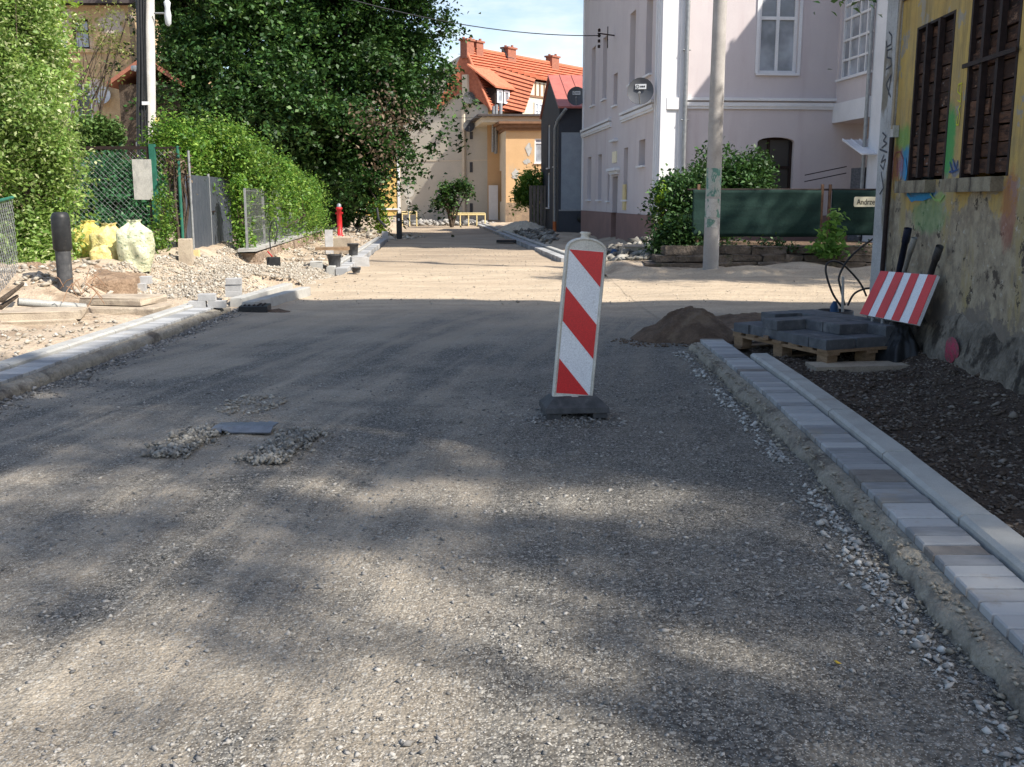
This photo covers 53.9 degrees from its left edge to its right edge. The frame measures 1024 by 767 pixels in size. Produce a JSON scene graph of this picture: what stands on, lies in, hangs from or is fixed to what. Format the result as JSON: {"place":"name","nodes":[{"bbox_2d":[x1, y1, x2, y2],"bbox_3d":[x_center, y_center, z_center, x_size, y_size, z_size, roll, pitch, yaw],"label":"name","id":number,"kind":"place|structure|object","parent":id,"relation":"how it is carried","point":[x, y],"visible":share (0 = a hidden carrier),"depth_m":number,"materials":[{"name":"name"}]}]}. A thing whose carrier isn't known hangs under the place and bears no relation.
{"place":"outdoors","nodes":[
{"label":"outdoors","id":0,"kind":"place"},
{"bbox_2d":[0,287,310,371],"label":"kerb","id":1,"kind":"structure","parent":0,"point":[15,361],"depth_m":9.80,"materials":[{"name":"concrete"}]},
{"bbox_2d":[86,245,337,305],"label":"pale gravel","id":2,"kind":"structure","parent":0,"point":[298,272],"depth_m":15.33,"materials":[{"name":"gravel"}]},
{"bbox_2d":[210,0,583,109],"label":"sky","id":3,"kind":"structure","parent":0,"point":[562,17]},
{"bbox_2d":[0,215,870,360],"bbox_3d":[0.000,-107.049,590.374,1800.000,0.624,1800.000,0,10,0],"label":"ground","id":4,"kind":"structure","parent":0,"point":[40,292],"depth_m":13.43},
{"bbox_2d":[0,196,18,289],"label":"wire fence","id":5,"kind":"object","parent":4,"relation":"on","point":[3,210],"visible":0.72,"depth_m":12.12,"materials":[{"name":"metal"}]},
{"bbox_2d":[0,318,78,325],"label":"concrete slab","id":6,"kind":"object","parent":4,"relation":"on","point":[45,322],"depth_m":10.38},
{"bbox_2d":[0,307,88,320],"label":"concrete slab","id":7,"kind":"object","parent":6,"relation":"on","point":[22,313],"depth_m":10.46,"materials":[{"name":"concrete"}]},
{"bbox_2d":[17,298,86,306],"bbox_3d":[-5.075,-0.870,11.125,0.700,0.192,0.090,-7,13,-35],"label":"drain pipe","id":8,"kind":"object","parent":4,"relation":"on","point":[25,302],"visible":0.71,"depth_m":11.04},
{"bbox_2d":[7,0,97,147],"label":"tree","id":9,"kind":"object","parent":4,"relation":"on","point":[64,18],"visible":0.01,"depth_m":16.53,"materials":[{"name":"green plant"}]},
{"bbox_2d":[0,0,113,264],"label":"shrub","id":10,"kind":"object","parent":4,"relation":"on","point":[35,137],"visible":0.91,"depth_m":14.16,"materials":[{"name":"green plant"}]},
{"bbox_2d":[0,316,117,358],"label":"rubble","id":11,"kind":"object","parent":4,"relation":"on","point":[24,335],"visible":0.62,"depth_m":9.34,"materials":[{"name":"gravel"}]},
{"bbox_2d":[50,212,73,291],"bbox_3d":[-5.364,-1.476,12.053,0.216,1.139,0.216,0,10,0],"label":"standing pipe","id":12,"kind":"object","parent":4,"relation":"on","point":[61,234],"visible":0.93,"depth_m":11.96,"materials":[{"name":"grey plastic"}]},
{"bbox_2d":[0,259,144,295],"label":"rubble","id":13,"kind":"object","parent":4,"relation":"on","point":[38,276],"visible":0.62,"depth_m":12.38,"materials":[{"name":"gravel"}]},
{"bbox_2d":[72,220,98,256],"bbox_3d":[-6.185,-2.057,14.773,0.468,0.684,0.361,0,10,0],"label":"refuse sack","id":14,"kind":"object","parent":4,"relation":"on","point":[88,224],"visible":0.34,"depth_m":14.62,"materials":[{"name":"yellow plastic"}]},
{"bbox_2d":[52,0,136,202],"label":"tree","id":15,"kind":"object","parent":4,"relation":"on","point":[102,78],"visible":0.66,"depth_m":28.80,"materials":[{"name":"green plant"}]},
{"bbox_2d":[67,111,132,176],"bbox_3d":[-7.846,-3.833,19.257,1.136,2.712,0.946,0,10,0],"label":"bush","id":16,"kind":"object","parent":4,"relation":"on","point":[106,132],"visible":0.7,"depth_m":18.95,"materials":[{"name":"green plant"}]},
{"bbox_2d":[89,243,116,259],"bbox_3d":[-5.776,-1.773,14.219,0.387,0.407,0.292,0,10,0],"label":"refuse sack","id":17,"kind":"object","parent":4,"relation":"on","point":[102,251],"visible":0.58,"depth_m":14.09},
{"bbox_2d":[89,222,118,259],"bbox_3d":[-5.792,-1.971,14.481,0.520,0.684,0.387,0,10,0],"label":"refuse sack","id":18,"kind":"object","parent":4,"relation":"on","point":[104,233],"visible":0.38,"depth_m":14.32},
{"bbox_2d":[1,0,214,208],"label":"ochre house","id":19,"kind":"structure","parent":4,"relation":"on","point":[111,106],"depth_m":40.30,"materials":[{"name":"paint"}]},
{"bbox_2d":[67,144,160,246],"bbox_3d":[-6.612,-3.032,16.727,1.476,1.838,0.090,0,10,0],"label":"wire fence","id":20,"kind":"object","parent":4,"relation":"on","point":[150,151],"visible":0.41,"depth_m":16.64,"materials":[{"name":"metal"}]},
{"bbox_2d":[132,159,152,199],"bbox_3d":[-6.090,-3.363,16.616,0.317,0.654,0.015,0,10,0],"label":"notice board","id":21,"kind":"object","parent":20,"relation":"attached to","point":[142,178],"visible":0.86,"depth_m":16.61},
{"bbox_2d":[0,307,230,400],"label":"concrete footing","id":22,"kind":"object","parent":4,"relation":"on","point":[16,387],"visible":0.8,"depth_m":8.43,"materials":[{"name":"concrete"}]},
{"bbox_2d":[85,265,146,293],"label":"earth bank","id":23,"kind":"structure","parent":4,"relation":"on","point":[127,282],"depth_m":12.73,"materials":[{"name":"soil"}]},
{"bbox_2d":[63,142,173,242],"bbox_3d":[-7.189,-3.334,18.224,2.280,2.031,1.742,3,11,17],"label":"bush","id":24,"kind":"object","parent":4,"relation":"on","point":[123,198],"visible":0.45,"depth_m":18.03,"materials":[{"name":"green plant"}]},
{"bbox_2d":[87,303,174,315],"bbox_3d":[-4.365,-0.838,11.463,0.852,0.117,0.630,1,10,3],"label":"concrete slab","id":25,"kind":"object","parent":4,"relation":"on","point":[146,310],"depth_m":11.16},
{"bbox_2d":[79,294,166,305],"bbox_3d":[-4.504,-0.975,11.691,0.760,0.090,0.634,2,11,9],"label":"concrete slab","id":26,"kind":"object","parent":25,"relation":"on","point":[129,299],"depth_m":11.44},
{"bbox_2d":[116,219,154,271],"bbox_3d":[-5.299,-1.936,14.177,0.516,0.741,0.390,0,10,0],"label":"refuse sack","id":27,"kind":"object","parent":4,"relation":"on","point":[135,240],"visible":0.88,"depth_m":14.04,"materials":[{"name":"plastic"}]},
{"bbox_2d":[131,0,170,158],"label":"utility pole","id":28,"kind":"object","parent":4,"relation":"on","point":[144,67],"visible":0.57,"depth_m":21.02,"materials":[{"name":"concrete"}]},
{"bbox_2d":[107,60,203,224],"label":"shed","id":29,"kind":"structure","parent":4,"relation":"on","point":[127,90],"depth_m":34.86,"materials":[{"name":"brown wood"}]},
{"bbox_2d":[146,183,181,254],"bbox_3d":[-5.682,-2.569,16.147,0.628,1.274,1.218,0,10,0],"label":"weed","id":30,"kind":"object","parent":4,"relation":"on","point":[162,229],"visible":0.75,"depth_m":16.34,"materials":[{"name":"green plant"}]},
{"bbox_2d":[155,146,194,249],"bbox_3d":[-5.618,-2.971,16.750,0.582,1.907,0.120,-2,11,-11],"label":"wire fence","id":31,"kind":"object","parent":4,"relation":"on","point":[179,189],"visible":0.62,"depth_m":16.71,"materials":[{"name":"metal"}]},
{"bbox_2d":[157,146,197,246],"bbox_3d":[-5.557,-3.002,16.789,0.572,1.865,0.617,9,14,41],"label":"dry vine","id":32,"kind":"object","parent":31,"relation":"attached to","point":[173,186],"visible":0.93,"depth_m":16.73,"materials":[{"name":"brown plant"}]},
{"bbox_2d":[178,238,193,265],"bbox_3d":[-5.109,-2.032,15.793,0.199,0.480,0.192,-1,10,-5],"label":"stub post","id":33,"kind":"object","parent":4,"relation":"on","point":[185,251],"visible":0.83,"depth_m":15.70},
{"bbox_2d":[183,173,232,247],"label":"metal gate","id":34,"kind":"structure","parent":4,"relation":"on","point":[210,224],"depth_m":18.79,"materials":[{"name":"metal"}]},
{"bbox_2d":[132,101,341,249],"bbox_3d":[-5.803,-4.731,23.941,2.933,3.030,11.670,0,10,0],"label":"hedge","id":35,"kind":"object","parent":4,"relation":"on","point":[231,150],"visible":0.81,"depth_m":20.24,"materials":[{"name":"green plant"}]},
{"bbox_2d":[238,228,322,264],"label":"wall","id":36,"kind":"structure","parent":4,"relation":"on","point":[257,254],"depth_m":20.92,"materials":[{"name":"concrete"}]},
{"bbox_2d":[243,188,317,248],"bbox_3d":[-5.493,-4.181,24.913,0.040,1.155,12.577,-1,10,-5],"label":"lattice fence","id":37,"kind":"object","parent":36,"relation":"on","point":[257,217],"visible":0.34,"depth_m":20.47,"materials":[{"name":"metal"}]},
{"bbox_2d":[220,171,260,253],"bbox_3d":[-5.146,-3.205,19.259,0.836,1.681,0.758,6,12,31],"label":"climbing vine","id":38,"kind":"object","parent":37,"relation":"attached to","point":[235,187],"visible":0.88,"depth_m":19.20,"materials":[{"name":"green plant"}]},
{"bbox_2d":[104,0,483,236],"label":"tree","id":39,"kind":"object","parent":4,"relation":"on","point":[313,85],"visible":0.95,"depth_m":35.11,"materials":[{"name":"green plant"}]},
{"bbox_2d":[221,233,371,259],"bbox_3d":[-5.187,-3.817,26.753,2.019,0.538,15.988,0,10,0],"label":"rubble","id":40,"kind":"object","parent":4,"relation":"on","point":[299,253],"visible":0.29,"depth_m":24.53,"materials":[{"name":"stone"}]},
{"bbox_2d":[220,128,396,231],"bbox_3d":[-8.472,-8.513,40.907,12.046,5.031,5.276,9,13,39],"label":"ivy thicket","id":41,"kind":"object","parent":4,"relation":"on","point":[358,216],"visible":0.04,"depth_m":37.06,"materials":[{"name":"green plant"}]},
{"bbox_2d":[264,137,400,215],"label":"yellow building","id":42,"kind":"structure","parent":4,"relation":"on","point":[395,210],"depth_m":70.81,"materials":[{"name":"orange paint"}]},
{"bbox_2d":[335,238,387,274],"bbox_3d":[-3.660,-3.401,25.854,0.213,0.132,14.937,-1,10,-4],"label":"paver strip","id":43,"kind":"object","parent":4,"relation":"on","point":[347,265],"visible":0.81,"depth_m":23.48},
{"bbox_2d":[332,226,425,240],"bbox_3d":[-4.764,-5.293,35.626,3.384,0.493,5.987,0,10,0],"label":"rubble","id":44,"kind":"object","parent":4,"relation":"on","point":[369,232],"visible":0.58,"depth_m":35.21,"materials":[{"name":"stone"}]},
{"bbox_2d":[365,192,392,234],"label":"bush","id":45,"kind":"object","parent":4,"relation":"on","point":[379,226],"visible":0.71,"depth_m":36.48,"materials":[{"name":"green plant"}]},
{"bbox_2d":[384,218,494,225],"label":"rubble","id":46,"kind":"object","parent":4,"relation":"on","point":[420,222],"visible":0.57,"depth_m":51.81,"materials":[{"name":"grey stone"}]},
{"bbox_2d":[430,173,478,226],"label":"tree","id":47,"kind":"object","parent":4,"relation":"on","point":[449,193],"visible":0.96,"depth_m":48.03,"materials":[{"name":"green plant"}]},
{"bbox_2d":[400,37,582,221],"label":"gable house","id":48,"kind":"structure","parent":4,"relation":"on","point":[507,80],"depth_m":59.11,"materials":[{"name":"beige paint"}]},
{"bbox_2d":[489,185,497,219],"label":"white door","id":49,"kind":"structure","parent":48,"relation":"in","point":[493,189],"depth_m":57.24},
{"bbox_2d":[471,114,540,221],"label":"orange house","id":50,"kind":"structure","parent":4,"relation":"on","point":[520,141],"depth_m":54.36,"materials":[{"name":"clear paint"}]},
{"bbox_2d":[477,224,563,261],"bbox_3d":[-0.268,-5.356,36.526,0.213,0.132,30.342,-1,10,-5],"label":"paver strip","id":51,"kind":"object","parent":4,"relation":"on","point":[555,256],"visible":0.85,"depth_m":27.91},
{"bbox_2d":[497,220,545,232],"bbox_3d":[0.382,-5.978,39.593,2.163,0.849,1.968,0,10,0],"label":"sand pile","id":52,"kind":"object","parent":4,"relation":"on","point":[517,225],"visible":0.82,"depth_m":39.17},
{"bbox_2d":[482,223,564,254],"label":"kerb","id":53,"kind":"structure","parent":4,"relation":"on","point":[556,250],"depth_m":29.17,"materials":[{"name":"concrete"}]},
{"bbox_2d":[508,162,543,224],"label":"bush","id":54,"kind":"object","parent":4,"relation":"on","point":[528,178],"visible":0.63,"depth_m":43.00,"materials":[{"name":"green plant"}]},
{"bbox_2d":[512,226,559,246],"bbox_3d":[0.734,-5.245,35.498,1.774,0.460,15.462,0,10,0],"label":"rubble","id":55,"kind":"object","parent":4,"relation":"on","point":[546,235],"visible":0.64,"depth_m":33.45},
{"bbox_2d":[529,185,545,225],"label":"wooden fence","id":56,"kind":"object","parent":4,"relation":"on","point":[541,189],"visible":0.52,"depth_m":42.32,"materials":[{"name":"grey wood"}]},
{"bbox_2d":[539,74,582,232],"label":"dark house","id":57,"kind":"structure","parent":4,"relation":"on","point":[560,117],"depth_m":38.29,"materials":[{"name":"paint"}]},
{"bbox_2d":[605,235,652,261],"bbox_3d":[2.656,-2.958,22.435,2.622,0.648,5.216,0,10,0],"label":"rubble","id":58,"kind":"object","parent":4,"relation":"on","point":[625,254],"visible":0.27,"depth_m":21.02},
{"bbox_2d":[703,0,726,269],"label":"utility pole","id":59,"kind":"object","parent":4,"relation":"on","point":[713,181],"visible":0.84,"depth_m":17.60,"materials":[{"name":"concrete"}]},
{"bbox_2d":[580,0,887,241],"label":"corner house","id":60,"kind":"structure","parent":4,"relation":"on","point":[803,85],"depth_m":24.21,"materials":[{"name":"paint"}]},
{"bbox_2d":[627,77,653,104],"bbox_3d":[3.070,-6.978,24.035,0.473,0.630,0.475,-6,12,-29],"label":"satellite dish","id":61,"kind":"object","parent":60,"relation":"attached to","point":[640,90],"visible":1,"depth_m":24.07,"materials":[{"name":"metal"}]},
{"bbox_2d":[757,137,791,188],"bbox_3d":[6.377,-5.069,24.697,0.917,1.870,0.070,-1,10,-5],"label":"window","id":62,"kind":"structure","parent":60,"relation":"in","point":[782,153],"depth_m":24.63,"materials":[{"name":"black glass"}]},
{"bbox_2d":[755,0,799,75],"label":"window","id":63,"kind":"structure","parent":60,"relation":"in","point":[778,18],"depth_m":24.06,"materials":[{"name":"white glass"}]},
{"bbox_2d":[835,0,875,81],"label":"window","id":64,"kind":"structure","parent":60,"relation":"in","point":[856,24],"depth_m":23.32,"materials":[{"name":"white glass"}]},
{"bbox_2d":[716,312,760,328],"bbox_3d":[2.769,-0.524,11.113,2.373,0.505,1.200,0,10,0],"label":"sand pile","id":65,"kind":"object","parent":4,"relation":"on","point":[729,320],"visible":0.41,"depth_m":10.94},
{"bbox_2d":[641,245,871,267],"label":"retaining wall","id":66,"kind":"structure","parent":4,"relation":"on","point":[692,256],"depth_m":19.30,"materials":[{"name":"stone"}]},
{"bbox_2d":[661,232,871,252],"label":"weeds","id":67,"kind":"object","parent":66,"relation":"on","point":[778,243],"visible":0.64,"depth_m":19.50,"materials":[{"name":"green plant"}]},
{"bbox_2d":[687,184,875,242],"bbox_3d":[6.316,-3.304,19.755,5.771,1.179,0.116,0,10,0],"label":"screened fence","id":68,"kind":"object","parent":66,"relation":"on","point":[771,212],"visible":0.57,"depth_m":19.72,"materials":[{"name":"fabric"}]},
{"bbox_2d":[803,208,849,259],"bbox_3d":[5.961,-2.816,19.039,0.904,0.990,0.763,0,10,0],"label":"sapling","id":69,"kind":"object","parent":66,"relation":"on","point":[830,247],"visible":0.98,"depth_m":18.95,"materials":[{"name":"green plant"}]},
{"bbox_2d":[719,241,872,261],"bbox_3d":[9.000,-2.739,21.610,11.000,0.500,3.400,0,10,0],"label":"planting bed","id":70,"kind":"object","parent":4,"relation":"on","point":[798,242],"depth_m":21.83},
{"bbox_2d":[637,136,780,255],"bbox_3d":[4.082,-3.937,21.055,3.908,2.494,2.350,-9,14,-41],"label":"bush","id":71,"kind":"object","parent":70,"relation":"on","point":[742,173],"visible":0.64,"depth_m":20.67,"materials":[{"name":"green plant"}]},
{"bbox_2d":[689,342,1023,721],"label":"concrete footing","id":72,"kind":"object","parent":4,"relation":"on","point":[955,624],"visible":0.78,"depth_m":3.65,"materials":[{"name":"concrete"}]},
{"bbox_2d":[700,339,1023,655],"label":"paver strip","id":73,"kind":"object","parent":4,"relation":"on","point":[982,580],"visible":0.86,"depth_m":4.09,"materials":[{"name":"concrete"}]},
{"bbox_2d":[748,340,1023,536],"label":"soil","id":74,"kind":"structure","parent":4,"relation":"on","point":[1017,512],"depth_m":5.98,"materials":[{"name":"soil"}]},
{"bbox_2d":[733,331,886,362],"bbox_3d":[2.565,-0.326,8.525,0.987,0.169,1.264,-4,11,-23],"label":"pallet","id":75,"kind":"object","parent":74,"relation":"on","point":[744,341],"visible":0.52,"depth_m":8.31,"materials":[{"name":"brown wood"}]},
{"bbox_2d":[762,328,796,339],"bbox_3d":[2.299,-0.427,8.521,0.284,0.080,0.202,-4,11,-23],"label":"concrete slab block","id":76,"kind":"object","parent":75,"relation":"on","point":[771,334],"depth_m":8.45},
{"bbox_2d":[762,317,804,329],"bbox_3d":[2.295,-0.507,8.503,0.284,0.080,0.202,-4,11,-21],"label":"concrete slab block","id":77,"kind":"object","parent":76,"relation":"on","point":[784,323],"depth_m":8.43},
{"bbox_2d":[792,332,833,346],"bbox_3d":[2.440,-0.357,8.139,0.284,0.080,0.202,-5,11,-22],"label":"concrete slab block","id":78,"kind":"object","parent":75,"relation":"on","point":[801,339],"depth_m":8.10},
{"bbox_2d":[809,335,854,349],"bbox_3d":[2.522,-0.323,7.948,0.284,0.080,0.202,-4,11,-23],"label":"concrete slab block","id":79,"kind":"object","parent":75,"relation":"on","point":[835,342],"depth_m":7.88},
{"bbox_2d":[840,333,884,347],"bbox_3d":[2.804,-0.345,8.068,0.284,0.080,0.202,-4,11,-22],"label":"concrete slab block","id":80,"kind":"object","parent":75,"relation":"on","point":[863,340],"depth_m":7.99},
{"bbox_2d":[869,333,889,344],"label":"concrete slab block","id":81,"kind":"object","parent":75,"relation":"on","point":[887,338],"depth_m":8.04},
{"bbox_2d":[868,322,913,335],"bbox_3d":[3.066,-0.445,8.162,0.284,0.080,0.202,-4,11,-23],"label":"concrete slab block","id":82,"kind":"object","parent":81,"relation":"on","point":[885,329],"depth_m":8.10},
{"bbox_2d":[805,361,909,372],"bbox_3d":[2.732,-0.119,7.828,0.869,0.081,0.224,-1,10,-7],"label":"concrete slab","id":83,"kind":"object","parent":74,"relation":"on","point":[862,366],"depth_m":7.75,"materials":[{"name":"concrete"}]},
{"bbox_2d":[875,321,919,362],"bbox_3d":[3.114,-0.162,8.104,0.440,0.738,0.452,0,10,0],"label":"tarpaulin","id":84,"kind":"object","parent":74,"relation":"on","point":[901,344],"visible":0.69,"depth_m":7.98,"materials":[{"name":"black plastic"}]},
{"bbox_2d":[750,353,1023,581],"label":"kerb","id":85,"kind":"structure","parent":4,"relation":"on","point":[995,536],"depth_m":4.54,"materials":[{"name":"concrete"}]},
{"bbox_2d":[867,0,1023,394],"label":"derelict house","id":86,"kind":"structure","parent":4,"relation":"on","point":[950,172],"depth_m":7.39,"materials":[{"name":"yellow paint"}]},
{"bbox_2d":[896,227,911,271],"bbox_3d":[3.206,-0.913,8.344,0.067,0.761,0.305,0,10,0],"label":"drain pipe","id":87,"kind":"object","parent":86,"relation":"attached to","point":[906,236],"visible":0.66,"depth_m":8.22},
{"bbox_2d":[894,9,956,192],"bbox_3d":[3.344,-2.210,8.069,0.185,1.340,0.893,1,10,3],"label":"boarded window","id":88,"kind":"structure","parent":86,"relation":"in","point":[927,96],"depth_m":8.04,"materials":[{"name":"brown wood"}]},
{"bbox_2d":[944,0,1022,191],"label":"boarded window","id":89,"kind":"structure","parent":86,"relation":"in","point":[983,81],"depth_m":6.93,"materials":[{"name":"brown wood"}]},
{"bbox_2d":[0,224,1023,766],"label":"road","id":90,"kind":"structure","parent":0,"point":[310,348],"depth_m":3.76,"materials":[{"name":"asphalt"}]},
{"bbox_2d":[0,304,214,384],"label":"paver strip","id":91,"kind":"object","parent":90,"relation":"on","point":[26,369],"visible":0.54,"depth_m":8.68,"materials":[{"name":"concrete"}]},
{"bbox_2d":[0,308,251,415],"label":"white stones","id":92,"kind":"object","parent":90,"relation":"on","point":[49,386],"visible":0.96,"depth_m":8.34,"materials":[{"name":"gravel"}]},
{"bbox_2d":[137,423,233,458],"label":"dirt clods","id":93,"kind":"object","parent":90,"relation":"on","point":[191,439],"visible":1,"depth_m":5.54,"materials":[{"name":"gravel"}]},
{"bbox_2d":[211,421,278,432],"bbox_3d":[-1.555,0.255,5.877,0.352,0.036,0.170,0,10,0],"label":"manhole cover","id":94,"kind":"object","parent":90,"relation":"on","point":[248,427],"visible":1,"depth_m":5.84,"materials":[{"name":"metal"}]},
{"bbox_2d":[214,394,286,413],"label":"sand crumbs","id":95,"kind":"object","parent":90,"relation":"on","point":[257,405],"visible":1,"depth_m":6.62,"materials":[{"name":"gravel"}]},
{"bbox_2d":[238,303,270,312],"bbox_3d":[-3.134,-0.921,12.290,0.340,0.103,0.360,-1,10,-6],"label":"drain box","id":96,"kind":"object","parent":90,"relation":"on","point":[262,308],"visible":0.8,"depth_m":12.12,"materials":[{"name":"black plastic"}]},
{"bbox_2d":[230,283,292,306],"bbox_3d":[-3.407,-1.216,13.838,0.149,0.148,2.258,1,10,4],"label":"kerb stone","id":97,"kind":"object","parent":90,"relation":"on","point":[236,301],"visible":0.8,"depth_m":13.50,"materials":[{"name":"concrete"}]},
{"bbox_2d":[230,425,333,464],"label":"dirt clods","id":98,"kind":"object","parent":90,"relation":"on","point":[286,444],"visible":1,"depth_m":5.48,"materials":[{"name":"gravel"}]},
{"bbox_2d":[539,231,609,418],"bbox_3d":[0.388,-0.371,6.294,0.400,1.145,0.320,-1,9,-6],"label":"warning beacon","id":99,"kind":"object","parent":90,"relation":"on","point":[579,318],"visible":1,"depth_m":6.26,"materials":[{"name":"red plastic"}]},
{"bbox_2d":[522,414,627,427],"bbox_3d":[0.390,0.229,6.216,0.660,0.050,0.373,0,10,0],"label":"grit","id":100,"kind":"object","parent":90,"relation":"on","point":[584,419],"visible":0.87,"depth_m":6.18,"materials":[{"name":"gravel"}]},
{"bbox_2d":[284,245,869,304],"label":"road stones","id":101,"kind":"object","parent":90,"relation":"on","point":[517,301],"visible":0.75,"depth_m":16.59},
{"bbox_2d":[630,306,743,350],"bbox_3d":[1.685,-0.392,9.798,1.108,0.720,0.896,0,10,0],"label":"sand pile","id":102,"kind":"object","parent":90,"relation":"on","point":[689,325],"visible":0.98,"depth_m":9.58,"materials":[{"name":"sand"}]},
{"bbox_2d":[672,351,1023,766],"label":"white stones","id":103,"kind":"object","parent":90,"relation":"on","point":[924,638],"visible":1,"depth_m":3.58,"materials":[{"name":"gravel"}]},
{"bbox_2d":[687,342,1023,726],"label":"mortar crumbs","id":104,"kind":"object","parent":90,"relation":"on","point":[976,634],"visible":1,"depth_m":3.73,"materials":[{"name":"concrete"}]},
{"bbox_2d":[605,265,870,345],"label":"cross street","id":105,"kind":"structure","parent":0,"point":[796,292],"depth_m":15.32,"materials":[{"name":"stone"}]},
{"bbox_2d":[815,238,872,314],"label":"cable loops","id":106,"kind":"object","parent":105,"relation":"on","point":[834,307],"visible":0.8,"depth_m":11.27,"materials":[{"name":"black plastic"}]},
{"bbox_2d":[823,321,867,333],"bbox_3d":[2.728,-0.459,8.242,0.284,0.080,0.202,-4,11,-22],"label":"concrete slab block","id":107,"kind":"object","parent":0,"point":[845,327],"depth_m":8.17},
{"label":"concrete slab block","id":108,"kind":"object","parent":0,"visible":0},
{"bbox_2d":[851,319,890,322],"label":"concrete slab block","id":109,"kind":"object","parent":108,"relation":"on","point":[870,321],"depth_m":8.30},
{"bbox_2d":[860,271,939,325],"bbox_3d":[3.095,-0.632,8.082,0.180,0.530,0.823,-2,11,-11],"label":"barrier board","id":110,"kind":"object","parent":109,"relation":"on","point":[900,297],"visible":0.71,"depth_m":8.01,"materials":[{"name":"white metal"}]},
{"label":"concrete slab block","id":111,"kind":"object","parent":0,"visible":0},
{"bbox_2d":[806,318,849,331],"bbox_3d":[2.643,-0.494,8.429,0.284,0.080,0.202,-5,11,-22],"label":"concrete slab block","id":112,"kind":"object","parent":111,"relation":"on","point":[815,324],"depth_m":8.38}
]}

